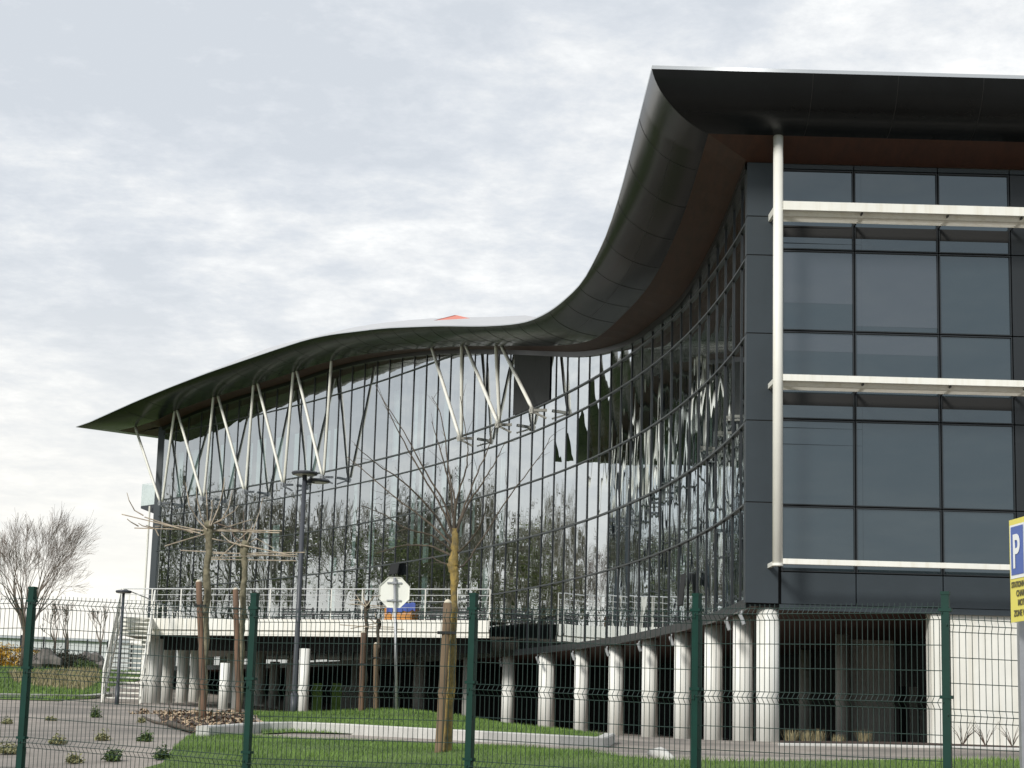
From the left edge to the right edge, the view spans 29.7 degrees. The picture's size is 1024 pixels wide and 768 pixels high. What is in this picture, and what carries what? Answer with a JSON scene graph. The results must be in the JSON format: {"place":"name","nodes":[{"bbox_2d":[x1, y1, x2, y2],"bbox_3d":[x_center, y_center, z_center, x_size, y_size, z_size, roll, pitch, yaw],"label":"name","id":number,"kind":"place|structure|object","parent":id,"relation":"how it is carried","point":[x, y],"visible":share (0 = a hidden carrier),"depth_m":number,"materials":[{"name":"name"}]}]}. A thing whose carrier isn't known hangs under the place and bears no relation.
{"place":"outdoors","nodes":[
{"label":"outdoors","id":0,"kind":"place"},
{"bbox_2d":[7,664,100,689],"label":"dry grass","id":1,"kind":"structure","parent":0,"point":[38,680],"depth_m":92.89,"materials":[{"name":"beige plant"}]},
{"bbox_2d":[0,666,139,700],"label":"lawn","id":2,"kind":"structure","parent":0,"point":[59,689],"depth_m":84.64,"materials":[{"name":"plant"}]},
{"bbox_2d":[0,648,39,664],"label":"shrub","id":3,"kind":"object","parent":2,"relation":"on","point":[13,652],"visible":0.08,"depth_m":115.83,"materials":[{"name":"orange plant"}]},
{"bbox_2d":[0,642,42,666],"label":"flowering hedge","id":4,"kind":"object","parent":2,"relation":"on","point":[9,662],"visible":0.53,"depth_m":111.58,"materials":[{"name":"yellow plant"}]},
{"bbox_2d":[32,647,63,668],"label":"boulder","id":5,"kind":"object","parent":2,"relation":"on","point":[47,655],"visible":0.59,"depth_m":109.86,"materials":[{"name":"grey stone"}]},
{"bbox_2d":[0,503,102,666],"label":"bare tree","id":6,"kind":"object","parent":2,"relation":"on","point":[62,553],"visible":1,"depth_m":112.04,"materials":[{"name":"brown plant"}]},
{"bbox_2d":[21,645,91,668],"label":"shrub","id":7,"kind":"object","parent":2,"relation":"on","point":[77,655],"visible":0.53,"depth_m":110.77,"materials":[{"name":"green plant"}]},
{"bbox_2d":[61,656,95,668],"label":"shrub","id":8,"kind":"object","parent":2,"relation":"on","point":[67,663],"visible":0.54,"depth_m":110.32,"materials":[{"name":"green plant"}]},
{"bbox_2d":[73,659,98,669],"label":"shrub","id":9,"kind":"object","parent":2,"relation":"on","point":[89,664],"visible":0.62,"depth_m":109.50,"materials":[{"name":"green plant"}]},
{"bbox_2d":[81,652,104,661],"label":"boulder","id":10,"kind":"object","parent":2,"relation":"on","point":[99,656],"visible":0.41,"depth_m":111.27,"materials":[{"name":"grey stone"}]},
{"bbox_2d":[95,660,103,670],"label":"boulder","id":11,"kind":"object","parent":2,"relation":"on","point":[100,664],"visible":0.23,"depth_m":110.82,"materials":[{"name":"grey stone"}]},
{"bbox_2d":[253,707,607,736],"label":"lawn","id":12,"kind":"structure","parent":0,"point":[391,714],"depth_m":38.96,"materials":[{"name":"green plant"}]},
{"bbox_2d":[290,470,329,711],"bbox_3d":[-4.905,5.085,45.968,0.636,6.020,1.065,-9,-14,44],"label":"street lamp","id":13,"kind":"object","parent":12,"relation":"on","point":[304,474],"visible":0.92,"depth_m":45.90,"materials":[{"name":"metal"}]},
{"bbox_2d":[340,589,385,709],"bbox_3d":[-3.488,6.244,44.574,1.099,3.010,0.324,0,-11,7],"label":"trained tree","id":14,"kind":"object","parent":12,"relation":"on","point":[366,605],"visible":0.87,"depth_m":44.67,"materials":[{"name":"brown plant"}]},
{"bbox_2d":[358,631,367,710],"bbox_3d":[-3.435,6.714,44.300,0.220,2.079,0.138,2,-10,0],"label":"wooden stake","id":15,"kind":"object","parent":12,"relation":"on","point":[362,679],"visible":0.84,"depth_m":44.28,"materials":[{"name":"brown wood"}]},
{"bbox_2d":[372,642,380,708],"bbox_3d":[-3.207,6.998,45.266,0.220,1.863,0.120,2,-10,0],"label":"wooden stake","id":16,"kind":"object","parent":12,"relation":"on","point":[375,669],"visible":0.73,"depth_m":45.26,"materials":[{"name":"brown wood"}]},
{"bbox_2d":[356,614,403,707],"bbox_3d":[-3.164,6.626,45.461,1.198,2.504,0.292,-2,-11,20],"label":"trained tree","id":17,"kind":"object","parent":12,"relation":"on","point":[379,627],"visible":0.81,"depth_m":45.61,"materials":[{"name":"brown plant"}]},
{"bbox_2d":[379,577,409,709],"bbox_3d":[-2.773,6.109,44.631,0.711,3.289,0.125,2,-10,0],"label":"octagonal sign","id":18,"kind":"object","parent":12,"relation":"on","point":[394,592],"visible":0.9,"depth_m":44.88,"materials":[{"name":"white metal"}]},
{"bbox_2d":[0,680,1018,767],"bbox_3d":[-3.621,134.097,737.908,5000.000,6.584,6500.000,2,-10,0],"label":"ground","id":19,"kind":"structure","parent":0,"point":[654,742],"depth_m":32.62,"materials":[{"name":"concrete"}]},
{"bbox_2d":[0,716,13,723],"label":"weed","id":20,"kind":"object","parent":19,"relation":"on","point":[8,721],"visible":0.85,"depth_m":33.90,"materials":[{"name":"plant"}]},
{"bbox_2d":[0,737,16,753],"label":"weed","id":21,"kind":"object","parent":19,"relation":"on","point":[7,749],"visible":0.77,"depth_m":23.40,"materials":[{"name":"green plant"}]},
{"bbox_2d":[45,716,56,720],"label":"weed","id":22,"kind":"object","parent":19,"relation":"on","point":[49,718],"visible":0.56,"depth_m":35.55,"materials":[{"name":"green plant"}]},
{"bbox_2d":[39,600,63,653],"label":"bare tree","id":23,"kind":"object","parent":19,"relation":"on","point":[54,615],"visible":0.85,"depth_m":127.14,"materials":[{"name":"brown plant"}]},
{"bbox_2d":[0,693,111,698],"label":"kerb","id":24,"kind":"structure","parent":19,"relation":"on","point":[81,696],"depth_m":66.58,"materials":[{"name":"concrete"}]},
{"bbox_2d":[48,730,68,744],"bbox_3d":[-5.949,4.640,25.317,0.274,0.204,0.254,2,-10,0],"label":"weed","id":25,"kind":"object","parent":19,"relation":"on","point":[57,740],"visible":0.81,"depth_m":25.28,"materials":[{"name":"plant"}]},
{"bbox_2d":[53,601,73,653],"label":"bare tree","id":26,"kind":"object","parent":19,"relation":"on","point":[65,620],"visible":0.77,"depth_m":126.77,"materials":[{"name":"brown plant"}]},
{"bbox_2d":[0,635,132,670],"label":"background fence","id":27,"kind":"object","parent":19,"relation":"on","point":[86,646],"visible":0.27,"depth_m":118.89,"materials":[{"name":"green"}]},
{"bbox_2d":[0,635,141,670],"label":"warehouse","id":28,"kind":"structure","parent":19,"relation":"on","point":[81,642],"depth_m":188.27,"materials":[{"name":"grey"}]},
{"bbox_2d":[64,750,85,763],"bbox_3d":[-4.978,4.247,21.970,0.244,0.159,0.318,2,-10,0],"label":"weed","id":29,"kind":"object","parent":19,"relation":"on","point":[69,759],"visible":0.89,"depth_m":21.91,"materials":[{"name":"green plant"}]},
{"bbox_2d":[90,704,102,717],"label":"weed","id":30,"kind":"object","parent":19,"relation":"on","point":[93,714],"visible":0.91,"depth_m":37.38,"materials":[{"name":"green plant"}]},
{"bbox_2d":[88,604,107,654],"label":"bare tree","id":31,"kind":"object","parent":19,"relation":"on","point":[100,639],"visible":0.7,"depth_m":130.88,"materials":[{"name":"brown plant"}]},
{"bbox_2d":[93,728,112,740],"bbox_3d":[-5.588,4.785,26.327,0.316,0.182,0.227,-6,-13,36],"label":"weed","id":32,"kind":"object","parent":19,"relation":"on","point":[99,737],"visible":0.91,"depth_m":26.28,"materials":[{"name":"green plant"}]},
{"bbox_2d":[100,742,123,761],"bbox_3d":[-4.567,4.220,22.108,0.277,0.230,0.286,-2,-11,17],"label":"weed","id":33,"kind":"object","parent":19,"relation":"on","point":[116,758],"visible":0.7,"depth_m":22.07,"materials":[{"name":"green plant"}]},
{"bbox_2d":[114,590,131,704],"bbox_3d":[-12.071,8.201,59.439,0.500,3.701,0.500,2,-10,0],"label":"street lamp","id":34,"kind":"object","parent":19,"relation":"on","point":[123,593],"visible":0.93,"depth_m":59.43,"materials":[{"name":"metal"}]},
{"bbox_2d":[136,715,146,722],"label":"weed","id":35,"kind":"object","parent":19,"relation":"on","point":[140,719],"visible":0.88,"depth_m":35.33,"materials":[{"name":"plant"}]},
{"bbox_2d":[137,729,153,741],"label":"weed","id":36,"kind":"object","parent":19,"relation":"on","point":[144,738],"visible":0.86,"depth_m":25.86,"materials":[{"name":"green plant"}]},
{"bbox_2d":[152,744,170,759],"bbox_3d":[-4.013,4.222,22.180,0.241,0.222,0.224,-7,-13,39],"label":"weed","id":37,"kind":"object","parent":19,"relation":"on","point":[161,752],"visible":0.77,"depth_m":22.17,"materials":[{"name":"green plant"}]},
{"bbox_2d":[128,708,262,732],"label":"bark mulch","id":38,"kind":"object","parent":19,"relation":"on","point":[178,714],"visible":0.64,"depth_m":37.62,"materials":[{"name":"brown wood"}]},
{"bbox_2d":[141,716,165,724],"bbox_3d":[-6.591,6.196,35.530,0.150,0.198,3.806,5,-11,-18],"label":"kerb","id":39,"kind":"object","parent":38,"relation":"on","point":[156,722],"visible":0.56,"depth_m":35.22,"materials":[{"name":"grey concrete"}]},
{"bbox_2d":[166,720,192,731],"bbox_3d":[-5.589,5.775,32.580,0.130,0.195,2.878,5,-11,-17],"label":"kerb","id":40,"kind":"object","parent":38,"relation":"on","point":[173,724],"visible":0.75,"depth_m":32.92,"materials":[{"name":"grey concrete"}]},
{"bbox_2d":[194,580,206,718],"bbox_3d":[-6.011,5.203,37.346,0.372,2.821,0.133,2,-10,0],"label":"wooden stake","id":41,"kind":"object","parent":38,"relation":"on","point":[200,620],"visible":0.82,"depth_m":37.33,"materials":[{"name":"brown wood"}]},
{"bbox_2d":[122,477,289,718],"bbox_3d":[-6.093,4.263,37.824,3.526,4.946,1.220,2,-10,0],"label":"trained tree","id":42,"kind":"object","parent":38,"relation":"on","point":[208,530],"visible":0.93,"depth_m":37.98,"materials":[{"name":"brown plant"}]},
{"bbox_2d":[232,588,241,713],"bbox_3d":[-5.882,5.846,41.296,0.349,2.968,0.138,2,-10,0],"label":"wooden stake","id":43,"kind":"object","parent":38,"relation":"on","point":[237,637],"visible":0.71,"depth_m":41.29,"materials":[{"name":"brown wood"}]},
{"bbox_2d":[180,498,304,713],"bbox_3d":[-5.879,4.890,41.803,2.836,4.868,0.615,0,-10,6],"label":"trained tree","id":44,"kind":"object","parent":38,"relation":"on","point":[244,553],"visible":0.86,"depth_m":41.87,"materials":[{"name":"brown plant"}]},
{"bbox_2d":[101,588,516,711],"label":"raised terrace","id":45,"kind":"structure","parent":19,"relation":"on","point":[426,636],"depth_m":67.74,"materials":[{"name":"white paint"}]},
{"bbox_2d":[281,607,314,618],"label":"slatted bench","id":46,"kind":"object","parent":45,"relation":"on","point":[312,609],"visible":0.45,"depth_m":70.01,"materials":[{"name":"grey"}]},
{"bbox_2d":[320,611,350,619],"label":"slatted bench","id":47,"kind":"object","parent":45,"relation":"on","point":[349,616],"visible":0.46,"depth_m":69.29,"materials":[{"name":"grey"}]},
{"bbox_2d":[356,609,377,619],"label":"slatted bench","id":48,"kind":"object","parent":45,"relation":"on","point":[359,611],"visible":0.44,"depth_m":68.53,"materials":[{"name":"grey"}]},
{"bbox_2d":[384,608,418,619],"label":"crate","id":49,"kind":"object","parent":45,"relation":"on","point":[403,614],"visible":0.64,"depth_m":66.78,"materials":[{"name":"orange plastic"}]},
{"bbox_2d":[386,602,415,611],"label":"tarpaulin","id":50,"kind":"object","parent":49,"relation":"on","point":[411,606],"visible":0.41,"depth_m":66.70,"materials":[{"name":"blue plastic"}]},
{"bbox_2d":[418,611,436,619],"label":"slatted bench","id":51,"kind":"object","parent":45,"relation":"on","point":[425,614],"visible":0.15,"depth_m":68.00,"materials":[{"name":"grey"}]},
{"bbox_2d":[431,605,442,619],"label":"slatted bench","id":52,"kind":"object","parent":45,"relation":"on","point":[432,607],"visible":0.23,"depth_m":67.07,"materials":[{"name":"grey"}]},
{"bbox_2d":[457,607,485,619],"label":"slatted bench","id":53,"kind":"object","parent":45,"relation":"on","point":[484,617],"visible":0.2,"depth_m":67.32,"materials":[{"name":"grey"}]},
{"bbox_2d":[196,722,614,747],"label":"kerb","id":54,"kind":"structure","parent":19,"relation":"on","point":[404,731],"depth_m":30.61,"materials":[{"name":"concrete"}]},
{"bbox_2d":[0,586,1019,767],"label":"fence","id":55,"kind":"object","parent":19,"relation":"on","point":[695,687],"visible":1,"depth_m":17.76,"materials":[{"name":"green metal"}]},
{"bbox_2d":[76,65,1023,745],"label":"office building","id":56,"kind":"structure","parent":19,"relation":"on","point":[768,351],"depth_m":46.35,"materials":[{"name":"glass"}]},
{"bbox_2d":[781,506,854,572],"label":"window","id":57,"kind":"structure","parent":56,"relation":"in","point":[809,532],"depth_m":40.17,"materials":[{"name":"grey glass"}]},
{"bbox_2d":[783,250,853,331],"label":"window","id":58,"kind":"structure","parent":56,"relation":"in","point":[818,286],"depth_m":41.11,"materials":[{"name":"grey glass"}]},
{"bbox_2d":[783,169,853,250],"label":"window","id":59,"kind":"structure","parent":56,"relation":"in","point":[798,185],"depth_m":41.48,"materials":[{"name":"grey glass"}]},
{"bbox_2d":[783,419,854,506],"bbox_3d":[6.409,1.649,40.426,1.534,1.801,0.052,2,-10,0],"label":"window","id":60,"kind":"structure","parent":56,"relation":"in","point":[822,473],"depth_m":40.44,"materials":[{"name":"grey glass"}]},
{"bbox_2d":[783,331,854,419],"bbox_3d":[6.458,-0.181,40.763,1.534,1.875,0.050,2,-10,0],"label":"window","id":61,"kind":"structure","parent":56,"relation":"in","point":[804,352],"depth_m":40.82,"materials":[{"name":"grey glass"}]},
{"bbox_2d":[854,171,937,252],"bbox_3d":[8.234,-3.687,41.417,1.779,1.762,0.051,2,-10,0],"label":"window","id":62,"kind":"structure","parent":56,"relation":"in","point":[869,187],"depth_m":41.48,"materials":[{"name":"grey glass"}]},
{"bbox_2d":[854,252,938,333],"bbox_3d":[8.187,-1.939,41.096,1.779,1.745,0.054,2,-10,0],"label":"window","id":63,"kind":"structure","parent":56,"relation":"in","point":[895,292],"depth_m":41.11,"materials":[{"name":"grey glass"}]},
{"bbox_2d":[855,333,939,422],"bbox_3d":[8.138,-0.136,40.763,1.779,1.875,0.051,2,-10,0],"label":"window","id":64,"kind":"structure","parent":56,"relation":"in","point":[876,354],"depth_m":40.81,"materials":[{"name":"grey glass"}]},
{"bbox_2d":[855,421,941,508],"bbox_3d":[8.089,1.695,40.427,1.779,1.801,0.053,2,-10,0],"label":"window","id":65,"kind":"structure","parent":56,"relation":"in","point":[898,464],"depth_m":40.45,"materials":[{"name":"grey glass"}]},
{"bbox_2d":[856,508,941,574],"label":"window","id":66,"kind":"structure","parent":56,"relation":"in","point":[882,534],"depth_m":40.17,"materials":[{"name":"grey glass"}]},
{"bbox_2d":[898,686,905,741],"bbox_3d":[9.981,8.594,49.359,0.180,1.700,0.100,2,-10,0],"label":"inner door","id":67,"kind":"structure","parent":56,"relation":"in","point":[902,691],"depth_m":49.35,"materials":[{"name":"black metal"}]},
{"bbox_2d":[909,687,917,741],"bbox_3d":[10.272,8.602,49.359,0.180,1.700,0.100,2,-10,0],"label":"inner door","id":68,"kind":"structure","parent":56,"relation":"in","point":[912,690],"depth_m":49.32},
{"bbox_2d":[920,711,926,742],"bbox_3d":[10.524,8.904,49.305,0.180,1.100,0.100,2,-10,0],"label":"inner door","id":69,"kind":"structure","parent":56,"relation":"in","point":[921,712],"depth_m":49.29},
{"bbox_2d":[937,173,1009,254],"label":"window","id":70,"kind":"structure","parent":56,"relation":"in","point":[953,189],"depth_m":41.48,"materials":[{"name":"grey glass"}]},
{"bbox_2d":[939,254,1011,335],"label":"window","id":71,"kind":"structure","parent":56,"relation":"in","point":[975,290],"depth_m":41.12,"materials":[{"name":"grey glass"}]},
{"bbox_2d":[940,335,1013,424],"bbox_3d":[9.812,-0.091,40.763,1.521,1.875,0.051,2,-10,0],"label":"window","id":72,"kind":"structure","parent":56,"relation":"in","point":[961,357],"depth_m":40.81,"materials":[{"name":"grey glass"}]},
{"bbox_2d":[941,423,1015,510],"bbox_3d":[9.762,1.740,40.426,1.521,1.801,0.050,2,-10,0],"label":"window","id":73,"kind":"structure","parent":56,"relation":"in","point":[978,461],"depth_m":40.44,"materials":[{"name":"grey glass"}]},
{"bbox_2d":[942,510,1015,576],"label":"window","id":74,"kind":"structure","parent":56,"relation":"in","point":[975,537],"depth_m":40.17,"materials":[{"name":"grey glass"}]},
{"bbox_2d":[778,743,1018,750],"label":"kerb","id":75,"kind":"structure","parent":19,"relation":"on","point":[888,745],"depth_m":35.73,"materials":[{"name":"concrete"}]},
{"bbox_2d":[778,740,1018,746],"bbox_3d":[9.459,7.058,37.592,8.708,0.081,3.397,2,-10,0],"label":"planting bed","id":76,"kind":"object","parent":19,"relation":"on","point":[870,742],"visible":0.82,"depth_m":37.42,"materials":[{"name":"soil"}]},
{"bbox_2d":[783,729,798,740],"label":"grass tuft","id":77,"kind":"object","parent":76,"relation":"on","point":[791,737],"visible":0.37,"depth_m":38.51,"materials":[{"name":"beige plant"}]},
{"bbox_2d":[798,730,814,740],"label":"grass tuft","id":78,"kind":"object","parent":76,"relation":"on","point":[807,735],"visible":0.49,"depth_m":38.50,"materials":[{"name":"beige plant"}]},
{"bbox_2d":[809,729,828,740],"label":"grass tuft","id":79,"kind":"object","parent":76,"relation":"on","point":[818,737],"visible":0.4,"depth_m":38.49,"materials":[{"name":"beige plant"}]},
{"bbox_2d":[831,734,846,740],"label":"grass tuft","id":80,"kind":"object","parent":76,"relation":"on","point":[838,738],"visible":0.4,"depth_m":38.49,"materials":[{"name":"beige plant"}]},
{"bbox_2d":[853,729,872,741],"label":"grass tuft","id":81,"kind":"object","parent":76,"relation":"on","point":[863,738],"visible":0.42,"depth_m":38.50,"materials":[{"name":"beige plant"}]},
{"bbox_2d":[952,720,975,743],"bbox_3d":[9.074,7.002,38.718,0.480,0.504,0.298,2,-10,0],"label":"twiggy shrub","id":82,"kind":"object","parent":76,"relation":"on","point":[965,739],"visible":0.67,"depth_m":38.68,"materials":[{"name":"brown plant"}]},
{"bbox_2d":[974,722,998,744],"bbox_3d":[9.493,7.016,38.714,0.551,0.503,0.268,0,-11,11],"label":"twiggy shrub","id":83,"kind":"object","parent":76,"relation":"on","point":[982,739],"visible":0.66,"depth_m":38.70,"materials":[{"name":"plant"}]},
{"bbox_2d":[1000,725,1018,745],"bbox_3d":[10.008,7.037,38.716,0.525,0.498,0.283,2,-10,0],"label":"twiggy shrub","id":84,"kind":"object","parent":76,"relation":"on","point":[1009,741],"visible":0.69,"depth_m":38.69,"materials":[{"name":"brown plant"}]},
{"bbox_2d":[1009,517,1023,767],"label":"parking sign","id":85,"kind":"object","parent":19,"relation":"on","point":[1016,535],"visible":1,"depth_m":12.52,"materials":[{"name":"yellow metal"}]},
{"bbox_2d":[0,0,1023,645],"label":"sky","id":86,"kind":"structure","parent":0,"point":[189,189],"materials":[{"name":"white"}]},
{"bbox_2d":[141,732,1019,767],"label":"lawn","id":87,"kind":"structure","parent":0,"point":[504,761],"depth_m":20.91,"materials":[{"name":"green plant"}]},
{"bbox_2d":[435,599,454,752],"bbox_3d":[-0.781,3.531,22.529,0.220,2.030,0.108,2,-10,0],"label":"wooden stake","id":88,"kind":"object","parent":87,"relation":"on","point":[447,603],"visible":0.84,"depth_m":22.53,"materials":[{"name":"brown wood"}]},
{"bbox_2d":[345,380,564,751],"bbox_3d":[-0.761,2.288,23.053,2.717,4.881,1.796,2,-10,0],"label":"young tree","id":89,"kind":"object","parent":87,"relation":"on","point":[453,567],"visible":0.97,"depth_m":22.99,"materials":[{"name":"brown plant"}]},
{"bbox_2d":[647,747,673,759],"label":"rock","id":90,"kind":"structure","parent":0,"point":[658,753],"depth_m":20.55,"materials":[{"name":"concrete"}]}
]}

